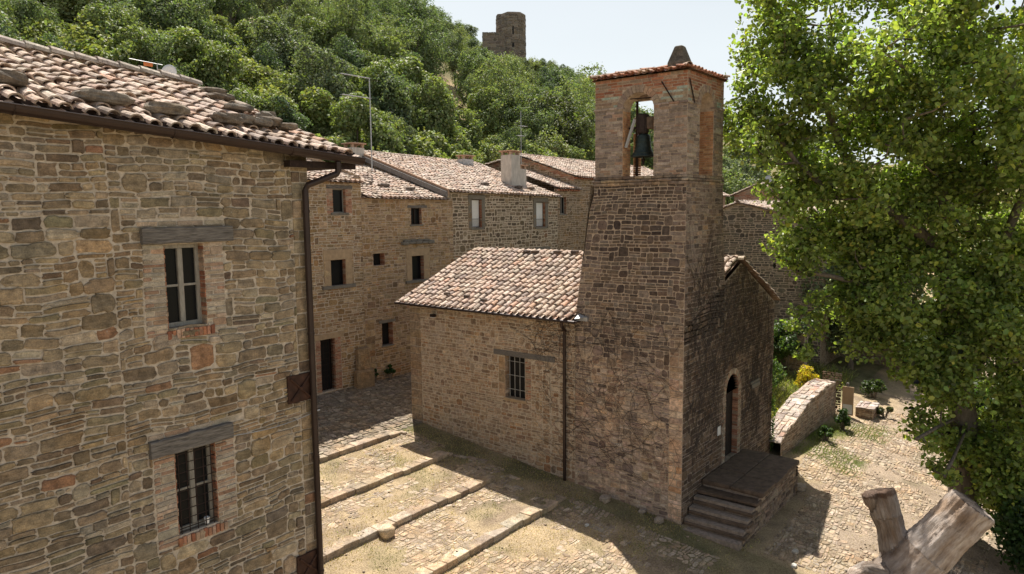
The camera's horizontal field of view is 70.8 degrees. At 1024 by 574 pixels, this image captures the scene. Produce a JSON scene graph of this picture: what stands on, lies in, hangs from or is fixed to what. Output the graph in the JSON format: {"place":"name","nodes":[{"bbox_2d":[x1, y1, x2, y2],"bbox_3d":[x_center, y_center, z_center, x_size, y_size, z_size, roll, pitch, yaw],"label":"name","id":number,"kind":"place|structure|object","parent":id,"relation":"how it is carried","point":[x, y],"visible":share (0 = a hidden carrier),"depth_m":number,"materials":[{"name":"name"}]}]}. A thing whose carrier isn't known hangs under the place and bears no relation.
{"place":"outdoors","nodes":[
{"label":"outdoors","id":0,"kind":"place"},
{"bbox_2d":[317,372,421,454],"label":"street","id":1,"kind":"structure","parent":0,"point":[376,389],"depth_m":27.30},
{"bbox_2d":[320,431,719,573],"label":"terrace paving","id":2,"kind":"structure","parent":0,"point":[480,561],"depth_m":19.48,"materials":[{"name":"stone"}]},
{"bbox_2d":[55,0,1023,573],"bbox_3d":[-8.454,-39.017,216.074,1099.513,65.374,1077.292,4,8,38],"label":"ground","id":3,"kind":"structure","parent":0,"point":[749,558],"depth_m":20.70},
{"bbox_2d":[0,11,46,39],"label":"hillside bush","id":4,"kind":"object","parent":3,"relation":"on","point":[28,30],"visible":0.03,"depth_m":39.03,"materials":[{"name":"green plant"}]},
{"bbox_2d":[0,0,63,28],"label":"oak tree","id":5,"kind":"object","parent":3,"relation":"on","point":[23,9],"visible":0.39,"depth_m":40.09,"materials":[{"name":"green plant"}]},
{"bbox_2d":[20,8,107,42],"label":"hillside bush","id":6,"kind":"object","parent":3,"relation":"on","point":[62,26],"visible":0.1,"depth_m":40.28,"materials":[{"name":"green plant"}]},
{"bbox_2d":[7,36,124,66],"bbox_3d":[-23.219,-10.072,37.948,6.391,6.630,7.744,-3,7,-20],"label":"hillside bush","id":7,"kind":"object","parent":3,"relation":"on","point":[100,49],"visible":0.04,"depth_m":36.20,"materials":[{"name":"green plant"}]},
{"bbox_2d":[37,0,117,23],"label":"hillside bush","id":8,"kind":"object","parent":3,"relation":"on","point":[66,10],"visible":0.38,"depth_m":46.25,"materials":[{"name":"green plant"}]},
{"bbox_2d":[56,20,112,52],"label":"hillside bush","id":9,"kind":"object","parent":3,"relation":"on","point":[68,38],"visible":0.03,"depth_m":39.14,"materials":[{"name":"green plant"}]},
{"bbox_2d":[59,1,136,41],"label":"hillside bush","id":10,"kind":"object","parent":3,"relation":"on","point":[91,15],"visible":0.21,"depth_m":40.34,"materials":[{"name":"green plant"}]},
{"bbox_2d":[95,0,164,42],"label":"oak tree","id":11,"kind":"object","parent":3,"relation":"on","point":[125,10],"visible":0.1,"depth_m":40.81,"materials":[{"name":"green plant"}]},
{"bbox_2d":[107,23,161,67],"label":"hillside bush","id":12,"kind":"object","parent":3,"relation":"on","point":[120,43],"visible":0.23,"depth_m":36.91,"materials":[{"name":"green plant"}]},
{"bbox_2d":[132,0,190,42],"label":"hillside bush","id":13,"kind":"object","parent":3,"relation":"on","point":[152,25],"visible":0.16,"depth_m":44.41,"materials":[{"name":"green plant"}]},
{"bbox_2d":[132,29,194,78],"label":"oak tree","id":14,"kind":"object","parent":3,"relation":"on","point":[159,50],"visible":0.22,"depth_m":37.77,"materials":[{"name":"green plant"}]},
{"bbox_2d":[115,0,221,43],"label":"oak tree","id":15,"kind":"object","parent":3,"relation":"on","point":[196,8],"visible":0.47,"depth_m":44.63,"materials":[{"name":"green plant"}]},
{"bbox_2d":[0,35,365,573],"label":"stone house","id":16,"kind":"structure","parent":3,"relation":"on","point":[157,341],"depth_m":9.98,"materials":[{"name":"stone"}]},
{"bbox_2d":[0,69,28,86],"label":"roof stone","id":17,"kind":"object","parent":16,"relation":"on","point":[13,78],"visible":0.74,"depth_m":8.56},
{"bbox_2d":[71,88,135,105],"bbox_3d":[-5.308,-2.460,9.369,0.307,0.177,0.751,4,8,38],"label":"roof stone","id":18,"kind":"object","parent":16,"relation":"on","point":[88,95],"visible":0.81,"depth_m":9.24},
{"bbox_2d":[142,101,190,115],"bbox_3d":[-4.785,-2.467,9.969,0.327,0.180,0.623,4,8,38],"label":"roof stone","id":19,"kind":"object","parent":16,"relation":"on","point":[167,108],"visible":0.86,"depth_m":9.84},
{"bbox_2d":[139,226,233,339],"bbox_3d":[-4.642,-0.079,10.319,0.286,1.583,1.323,4,8,38],"label":"window","id":20,"kind":"structure","parent":16,"relation":"in","point":[181,263],"depth_m":10.32,"materials":[{"name":"grey paint"}]},
{"bbox_2d":[148,422,233,546],"bbox_3d":[-4.683,2.900,10.549,0.286,1.650,1.232,4,8,38],"label":"window","id":21,"kind":"structure","parent":16,"relation":"in","point":[191,449],"depth_m":10.60,"materials":[{"name":"grey paint"}]},
{"bbox_2d":[210,112,243,124],"bbox_3d":[-4.272,-2.521,10.781,0.328,0.178,0.484,4,8,38],"label":"roof stone","id":22,"kind":"object","parent":16,"relation":"on","point":[229,118],"visible":0.93,"depth_m":10.66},
{"bbox_2d":[286,372,310,403],"bbox_3d":[-3.470,1.657,11.809,0.095,0.460,0.460,4,8,38],"label":"wall anchor","id":23,"kind":"object","parent":16,"relation":"attached to","point":[298,387],"depth_m":11.78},
{"bbox_2d":[296,548,317,573],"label":"wall anchor","id":24,"kind":"object","parent":16,"relation":"attached to","point":[306,563],"depth_m":12.13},
{"bbox_2d":[155,25,238,92],"bbox_3d":[-19.346,-11.252,41.836,4.549,7.660,6.620,6,9,46],"label":"hillside bush","id":25,"kind":"object","parent":3,"relation":"on","point":[185,48],"visible":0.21,"depth_m":40.58,"materials":[{"name":"green plant"}]},
{"bbox_2d":[185,37,249,99],"bbox_3d":[-16.781,-10.136,41.141,4.213,8.194,6.247,-1,2,-34],"label":"hillside bush","id":26,"kind":"object","parent":3,"relation":"on","point":[208,70],"visible":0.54,"depth_m":40.26,"materials":[{"name":"green plant"}]},
{"bbox_2d":[207,0,263,31],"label":"oak tree","id":27,"kind":"object","parent":3,"relation":"on","point":[220,7],"visible":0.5,"depth_m":56.27,"materials":[{"name":"green plant"}]},
{"bbox_2d":[227,87,274,110],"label":"hillside bush","id":28,"kind":"object","parent":3,"relation":"on","point":[255,100],"visible":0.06,"depth_m":39.39,"materials":[{"name":"green plant"}]},
{"bbox_2d":[242,41,285,73],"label":"oak tree","id":29,"kind":"object","parent":3,"relation":"on","point":[264,60],"visible":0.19,"depth_m":48.35,"materials":[{"name":"green plant"}]},
{"bbox_2d":[239,75,295,96],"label":"hillside bush","id":30,"kind":"object","parent":3,"relation":"on","point":[260,85],"visible":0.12,"depth_m":45.09,"materials":[{"name":"green plant"}]},
{"bbox_2d":[233,56,302,89],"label":"hillside bush","id":31,"kind":"object","parent":3,"relation":"on","point":[253,73],"visible":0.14,"depth_m":46.37,"materials":[{"name":"green plant"}]},
{"bbox_2d":[244,83,298,122],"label":"hillside bush","id":32,"kind":"object","parent":3,"relation":"on","point":[268,93],"visible":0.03,"depth_m":41.02,"materials":[{"name":"green plant"}]},
{"bbox_2d":[241,16,318,74],"bbox_3d":[-16.758,-16.184,52.111,5.271,6.692,4.668,-6,8,-41],"label":"oak tree","id":33,"kind":"object","parent":3,"relation":"on","point":[258,39],"visible":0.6,"depth_m":51.10,"materials":[{"name":"green plant"}]},
{"bbox_2d":[266,94,312,132],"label":"tree","id":34,"kind":"object","parent":3,"relation":"on","point":[291,112],"visible":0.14,"depth_m":40.80,"materials":[{"name":"green plant"}]},
{"bbox_2d":[261,85,334,135],"bbox_3d":[-13.093,-9.200,44.176,5.869,6.012,6.443,1,0,44],"label":"hillside bush","id":35,"kind":"object","parent":3,"relation":"on","point":[311,106],"visible":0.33,"depth_m":42.76,"materials":[{"name":"green plant"}]},
{"bbox_2d":[281,0,331,35],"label":"oak tree","id":36,"kind":"object","parent":3,"relation":"on","point":[300,11],"visible":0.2,"depth_m":60.33,"materials":[{"name":"green plant"}]},
{"bbox_2d":[297,13,337,59],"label":"hillside bush","id":37,"kind":"object","parent":3,"relation":"on","point":[317,30],"visible":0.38,"depth_m":56.54,"materials":[{"name":"green plant"}]},
{"bbox_2d":[286,40,359,120],"bbox_3d":[-12.277,-12.062,46.900,5.136,7.919,4.121,-5,8,-38],"label":"oak tree","id":38,"kind":"object","parent":3,"relation":"on","point":[331,79],"visible":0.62,"depth_m":46.00,"materials":[{"name":"green plant"}]},
{"bbox_2d":[306,157,368,394],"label":"stone house","id":39,"kind":"structure","parent":3,"relation":"on","point":[337,262],"depth_m":29.31,"materials":[{"name":"stone"}]},
{"bbox_2d":[314,331,343,389],"bbox_3d":[-7.525,3.030,29.206,0.373,2.358,1.550,4,8,38],"label":"barred door","id":40,"kind":"structure","parent":39,"relation":"in","point":[326,357],"depth_m":29.33,"materials":[{"name":"metal"}]},
{"bbox_2d":[326,185,351,214],"bbox_3d":[-7.012,-3.506,29.096,0.253,1.213,1.300,4,8,38],"label":"window","id":41,"kind":"structure","parent":39,"relation":"in","point":[337,189],"depth_m":29.17,"materials":[{"name":"glass"}]},
{"bbox_2d":[322,249,355,289],"bbox_3d":[-7.096,-0.733,29.229,0.321,1.594,1.644,4,8,38],"label":"window","id":42,"kind":"structure","parent":39,"relation":"in","point":[333,258],"depth_m":29.32,"materials":[{"name":"stone"}]},
{"bbox_2d":[322,22,366,62],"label":"hillside bush","id":43,"kind":"object","parent":3,"relation":"on","point":[332,41],"visible":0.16,"depth_m":57.59,"materials":[{"name":"green plant"}]},
{"bbox_2d":[311,0,384,55],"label":"oak tree","id":44,"kind":"object","parent":3,"relation":"on","point":[352,8],"visible":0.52,"depth_m":58.46,"materials":[{"name":"green plant"}]},
{"bbox_2d":[332,33,368,74],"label":"oak tree","id":45,"kind":"object","parent":3,"relation":"on","point":[350,56],"visible":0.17,"depth_m":53.96,"materials":[{"name":"green plant"}]},
{"bbox_2d":[321,0,380,28],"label":"oak tree","id":46,"kind":"object","parent":3,"relation":"on","point":[372,11],"visible":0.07,"depth_m":68.62,"materials":[{"name":"green plant"}]},
{"bbox_2d":[319,430,400,462],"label":"stone kerb","id":47,"kind":"structure","parent":3,"relation":"on","point":[338,452],"depth_m":24.08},
{"bbox_2d":[328,89,406,153],"bbox_3d":[-8.905,-7.462,42.184,5.711,8.083,4.156,-9,6,-27],"label":"hillside bush","id":48,"kind":"object","parent":3,"relation":"on","point":[354,120],"visible":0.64,"depth_m":41.61,"materials":[{"name":"green plant"}]},
{"bbox_2d":[321,450,448,507],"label":"stone kerb","id":49,"kind":"structure","parent":3,"relation":"on","point":[367,484],"depth_m":21.82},
{"bbox_2d":[365,0,404,26],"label":"oak tree","id":50,"kind":"object","parent":3,"relation":"on","point":[383,6],"visible":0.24,"depth_m":91.27,"materials":[{"name":"green plant"}]},
{"bbox_2d":[358,57,417,131],"bbox_3d":[-9.129,-11.210,48.938,5.461,8.679,5.207,2,4,-23],"label":"oak tree","id":51,"kind":"object","parent":3,"relation":"on","point":[378,67],"visible":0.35,"depth_m":47.90,"materials":[{"name":"green plant"}]},
{"bbox_2d":[367,34,411,66],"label":"hillside bush","id":52,"kind":"object","parent":3,"relation":"on","point":[390,52],"visible":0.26,"depth_m":58.69,"materials":[{"name":"green plant"}]},
{"bbox_2d":[358,66,434,136],"bbox_3d":[-8.164,-11.113,49.135,5.603,7.626,5.292,5,8,41],"label":"oak tree","id":53,"kind":"object","parent":3,"relation":"on","point":[386,92],"visible":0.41,"depth_m":47.65,"materials":[{"name":"green plant"}]},
{"bbox_2d":[373,12,419,53],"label":"oak tree","id":54,"kind":"object","parent":3,"relation":"on","point":[387,30],"visible":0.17,"depth_m":77.41,"materials":[{"name":"green plant"}]},
{"bbox_2d":[346,165,453,388],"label":"stone house","id":55,"kind":"structure","parent":3,"relation":"on","point":[407,241],"depth_m":31.76,"materials":[{"name":"stone"}]},
{"bbox_2d":[401,239,434,283],"bbox_3d":[-4.312,-1.192,32.655,0.421,1.972,1.994,4,8,38],"label":"window","id":56,"kind":"structure","parent":55,"relation":"in","point":[413,256],"depth_m":32.74,"materials":[{"name":"stone"}]},
{"bbox_2d":[355,114,450,156],"bbox_3d":[-7.918,-7.742,45.367,7.525,6.618,5.673,0,6,9],"label":"hillside bush","id":57,"kind":"object","parent":3,"relation":"on","point":[426,142],"visible":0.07,"depth_m":44.88,"materials":[{"name":"green plant"}]},
{"bbox_2d":[323,474,494,561],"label":"stone kerb","id":58,"kind":"structure","parent":3,"relation":"on","point":[353,540],"depth_m":19.69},
{"bbox_2d":[385,13,446,75],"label":"oak tree","id":59,"kind":"object","parent":3,"relation":"on","point":[426,44],"visible":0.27,"depth_m":82.00,"materials":[{"name":"green plant"}]},
{"bbox_2d":[391,0,445,48],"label":"oak tree","id":60,"kind":"object","parent":3,"relation":"on","point":[417,7],"visible":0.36,"depth_m":99.22,"materials":[{"name":"green plant"}]},
{"bbox_2d":[393,54,458,120],"bbox_3d":[-7.575,-13.036,54.036,6.684,8.511,6.246,-10,12,-30],"label":"oak tree","id":61,"kind":"object","parent":3,"relation":"on","point":[409,67],"visible":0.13,"depth_m":52.87,"materials":[{"name":"green plant"}]},
{"bbox_2d":[408,76,468,147],"bbox_3d":[-5.640,-10.453,50.363,5.248,8.267,4.661,7,16,36],"label":"oak tree","id":62,"kind":"object","parent":3,"relation":"on","point":[435,105],"visible":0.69,"depth_m":48.90,"materials":[{"name":"green plant"}]},
{"bbox_2d":[419,28,457,76],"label":"oak tree","id":63,"kind":"object","parent":3,"relation":"on","point":[445,48],"visible":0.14,"depth_m":86.05,"materials":[{"name":"green plant"}]},
{"bbox_2d":[341,142,561,260],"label":"stone house","id":64,"kind":"structure","parent":3,"relation":"on","point":[500,210],"depth_m":37.66,"materials":[{"name":"stone"}]},
{"bbox_2d":[468,195,484,229],"bbox_3d":[-1.804,-3.699,35.716,0.260,1.720,1.290,4,8,38],"label":"window","id":65,"kind":"structure","parent":64,"relation":"in","point":[474,203],"depth_m":35.83,"materials":[{"name":"stone"}]},
{"bbox_2d":[533,198,547,228],"bbox_3d":[1.528,-4.078,39.930,0.260,1.700,1.400,4,8,38],"label":"window","id":66,"kind":"structure","parent":64,"relation":"in","point":[538,203],"depth_m":40.05,"materials":[{"name":"stone"}]},
{"bbox_2d":[442,29,467,87],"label":"oak tree","id":67,"kind":"object","parent":3,"relation":"on","point":[452,67],"visible":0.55,"depth_m":92.56,"materials":[{"name":"green plant"}]},
{"bbox_2d":[449,47,493,108],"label":"oak tree","id":68,"kind":"object","parent":3,"relation":"on","point":[468,64],"visible":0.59,"depth_m":84.51,"materials":[{"name":"green plant"}]},
{"bbox_2d":[440,132,502,163],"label":"hillside bush","id":69,"kind":"object","parent":3,"relation":"on","point":[485,154],"visible":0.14,"depth_m":47.96,"materials":[{"name":"green plant"}]},
{"bbox_2d":[453,108,492,161],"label":"hillside bush","id":70,"kind":"object","parent":3,"relation":"on","point":[468,123],"visible":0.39,"depth_m":51.67,"materials":[{"name":"green plant"}]},
{"bbox_2d":[462,86,517,141],"bbox_3d":[-2.140,-13.065,61.538,4.874,7.922,5.430,-9,11,-22],"label":"hillside bush","id":71,"kind":"object","parent":3,"relation":"on","point":[487,108],"visible":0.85,"depth_m":60.13,"materials":[{"name":"green plant"}]},
{"bbox_2d":[414,494,566,573],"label":"stone kerb","id":72,"kind":"structure","parent":3,"relation":"on","point":[527,515],"depth_m":18.96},
{"bbox_2d":[464,51,542,128],"bbox_3d":[-0.473,-16.059,65.181,7.613,10.755,5.873,-13,15,-41],"label":"oak tree","id":73,"kind":"object","parent":3,"relation":"on","point":[499,75],"visible":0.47,"depth_m":63.65,"materials":[{"name":"green plant"}]},
{"bbox_2d":[482,12,525,58],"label":"castle ruin","id":74,"kind":"object","parent":3,"relation":"on","point":[508,35],"visible":0.62,"depth_m":180.93,"materials":[{"name":"brown"}]},
{"bbox_2d":[487,124,537,154],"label":"oak tree","id":75,"kind":"object","parent":3,"relation":"on","point":[517,141],"visible":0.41,"depth_m":56.59,"materials":[{"name":"green plant"}]},
{"bbox_2d":[500,97,558,141],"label":"oak tree","id":76,"kind":"object","parent":3,"relation":"on","point":[530,112],"visible":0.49,"depth_m":61.48,"materials":[{"name":"green plant"}]},
{"bbox_2d":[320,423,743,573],"bbox_3d":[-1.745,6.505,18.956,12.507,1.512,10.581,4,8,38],"label":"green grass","id":77,"kind":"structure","parent":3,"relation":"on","point":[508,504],"depth_m":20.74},
{"bbox_2d":[320,424,761,573],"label":"dry grass","id":78,"kind":"structure","parent":3,"relation":"on","point":[484,513],"depth_m":20.25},
{"bbox_2d":[529,125,584,159],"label":"oak tree","id":79,"kind":"object","parent":3,"relation":"on","point":[558,146],"visible":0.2,"depth_m":58.70,"materials":[{"name":"green plant"}]},
{"bbox_2d":[526,170,589,250],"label":"stone house","id":80,"kind":"structure","parent":3,"relation":"on","point":[573,202],"depth_m":42.77,"materials":[{"name":"stone"}]},
{"bbox_2d":[537,65,585,96],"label":"oak tree","id":81,"kind":"object","parent":3,"relation":"on","point":[556,73],"visible":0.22,"depth_m":99.66,"materials":[{"name":"green plant"}]},
{"bbox_2d":[543,110,587,147],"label":"bare stemmed tree","id":82,"kind":"object","parent":3,"relation":"on","point":[557,118],"visible":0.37,"depth_m":62.19,"materials":[{"name":"green plant"}]},
{"bbox_2d":[541,72,594,155],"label":"oak tree","id":83,"kind":"object","parent":3,"relation":"on","point":[568,93],"visible":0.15,"depth_m":68.12,"materials":[{"name":"green plant"}]},
{"bbox_2d":[541,113,594,154],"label":"bare stemmed tree","id":84,"kind":"object","parent":3,"relation":"on","point":[573,140],"visible":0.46,"depth_m":62.58,"materials":[{"name":"green plant"}]},
{"bbox_2d":[484,153,653,191],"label":"stone house","id":85,"kind":"structure","parent":3,"relation":"on","point":[578,172],"depth_m":44.76,"materials":[{"name":"tile"}]},
{"bbox_2d":[555,99,594,142],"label":"bare stemmed tree","id":86,"kind":"object","parent":3,"relation":"on","point":[571,109],"visible":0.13,"depth_m":64.34,"materials":[{"name":"green plant"}]},
{"bbox_2d":[394,45,780,524],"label":"chapel","id":87,"kind":"structure","parent":3,"relation":"on","point":[474,369],"depth_m":21.63,"materials":[{"name":"stone"}]},
{"bbox_2d":[493,349,554,403],"bbox_3d":[0.450,2.979,23.685,2.500,1.704,0.312,4,8,38],"label":"window","id":88,"kind":"structure","parent":87,"relation":"in","point":[516,360],"depth_m":24.00,"materials":[{"name":"metal"}]},
{"bbox_2d":[625,113,653,164],"bbox_3d":[3.690,-4.220,20.556,0.942,1.438,0.720,-1,6,-3],"label":"bell","id":89,"kind":"object","parent":87,"relation":"hanging from","point":[643,147],"visible":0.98,"depth_m":20.40,"materials":[{"name":"brown metal"}]},
{"bbox_2d":[510,224,773,509],"bbox_3d":[5.063,2.103,22.515,4.794,8.266,9.765,28,29,77],"label":"mortar","id":90,"kind":"object","parent":87,"relation":"attached to","point":[705,348],"visible":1,"depth_m":21.97,"materials":[{"name":"concrete"}]},
{"bbox_2d":[725,390,732,455],"bbox_3d":[6.878,4.130,23.255,0.085,2.850,1.080,4,8,38],"label":"door","id":91,"kind":"structure","parent":87,"relation":"in","point":[728,424],"depth_m":23.44,"materials":[{"name":"wood"}]},
{"bbox_2d":[562,62,631,120],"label":"oak tree","id":92,"kind":"object","parent":3,"relation":"on","point":[590,80],"visible":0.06,"depth_m":94.01,"materials":[{"name":"green plant"}]},
{"bbox_2d":[588,103,653,169],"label":"oak tree","id":93,"kind":"object","parent":3,"relation":"on","point":[649,163],"visible":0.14,"depth_m":81.05,"materials":[{"name":"green plant"}]},
{"bbox_2d":[322,422,989,572],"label":"gravel","id":94,"kind":"structure","parent":3,"relation":"on","point":[627,516],"depth_m":21.00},
{"bbox_2d":[722,158,759,204],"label":"oak tree","id":95,"kind":"object","parent":3,"relation":"on","point":[729,188],"visible":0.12,"depth_m":73.10,"materials":[{"name":"green plant"}]},
{"bbox_2d":[683,449,799,550],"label":"stone steps","id":96,"kind":"structure","parent":3,"relation":"on","point":[743,499],"depth_m":20.89,"materials":[{"name":"stone"}]},
{"bbox_2d":[722,153,770,200],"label":"oak tree","id":97,"kind":"object","parent":3,"relation":"on","point":[744,167],"visible":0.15,"depth_m":85.14,"materials":[{"name":"green plant"}]},
{"bbox_2d":[723,199,840,367],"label":"stone house","id":98,"kind":"structure","parent":3,"relation":"on","point":[747,225],"depth_m":40.27,"materials":[{"name":"stone"}]},
{"bbox_2d":[773,317,818,375],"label":"garden bush","id":99,"kind":"object","parent":3,"relation":"on","point":[785,346],"visible":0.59,"depth_m":36.64,"materials":[{"name":"green plant"}]},
{"bbox_2d":[769,371,841,456],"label":"garden wall","id":100,"kind":"structure","parent":3,"relation":"on","point":[805,410],"depth_m":28.70,"materials":[{"name":"stone"}]},
{"bbox_2d":[792,413,898,478],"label":"green grass","id":101,"kind":"structure","parent":3,"relation":"on","point":[838,431],"depth_m":27.61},
{"bbox_2d":[773,307,918,376],"bbox_3d":[17.661,3.169,39.674,10.697,4.010,4.306,-3,6,-17],"label":"bush","id":102,"kind":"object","parent":3,"relation":"on","point":[795,363],"depth_m":37.32,"materials":[{"name":"plant"}]},
{"bbox_2d":[795,255,907,369],"bbox_3d":[17.999,1.534,39.484,5.196,8.693,5.671,0,6,2],"label":"oak tree","id":103,"kind":"object","parent":3,"relation":"on","point":[850,363],"visible":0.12,"depth_m":39.19,"materials":[{"name":"green plant"}]},
{"bbox_2d":[855,401,879,419],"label":"wall","id":104,"kind":"structure","parent":3,"relation":"on","point":[866,410],"depth_m":31.29,"materials":[{"name":"stone"}]},
{"bbox_2d":[723,0,1023,518],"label":"plane tree","id":105,"kind":"object","parent":3,"relation":"on","point":[973,320],"visible":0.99,"depth_m":19.77,"materials":[{"name":"green plant"}]},
{"bbox_2d":[859,379,887,398],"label":"shrub","id":106,"kind":"object","parent":3,"relation":"on","point":[876,387],"visible":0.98,"depth_m":34.23,"materials":[{"name":"green plant"}]},
{"bbox_2d":[846,488,994,573],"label":"dead tree trunk","id":107,"kind":"object","parent":3,"relation":"on","point":[947,531],"visible":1,"depth_m":14.44,"materials":[{"name":"brown wood"}]},
{"bbox_2d":[986,496,1023,573],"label":"laurel shrub","id":108,"kind":"object","parent":3,"relation":"on","point":[1008,527],"visible":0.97,"depth_m":19.01,"materials":[{"name":"green plant"}]},
{"bbox_2d":[422,0,1022,164],"label":"sky","id":109,"kind":"structure","parent":0,"point":[618,35],"materials":[{"name":"white"}]},
{"bbox_2d":[771,360,858,416],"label":"tall grass","id":110,"kind":"structure","parent":0,"point":[794,386],"depth_m":35.89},
{"bbox_2d":[763,411,992,573],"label":"path","id":111,"kind":"structure","parent":0,"point":[838,567],"depth_m":23.27,"materials":[{"name":"stone"}]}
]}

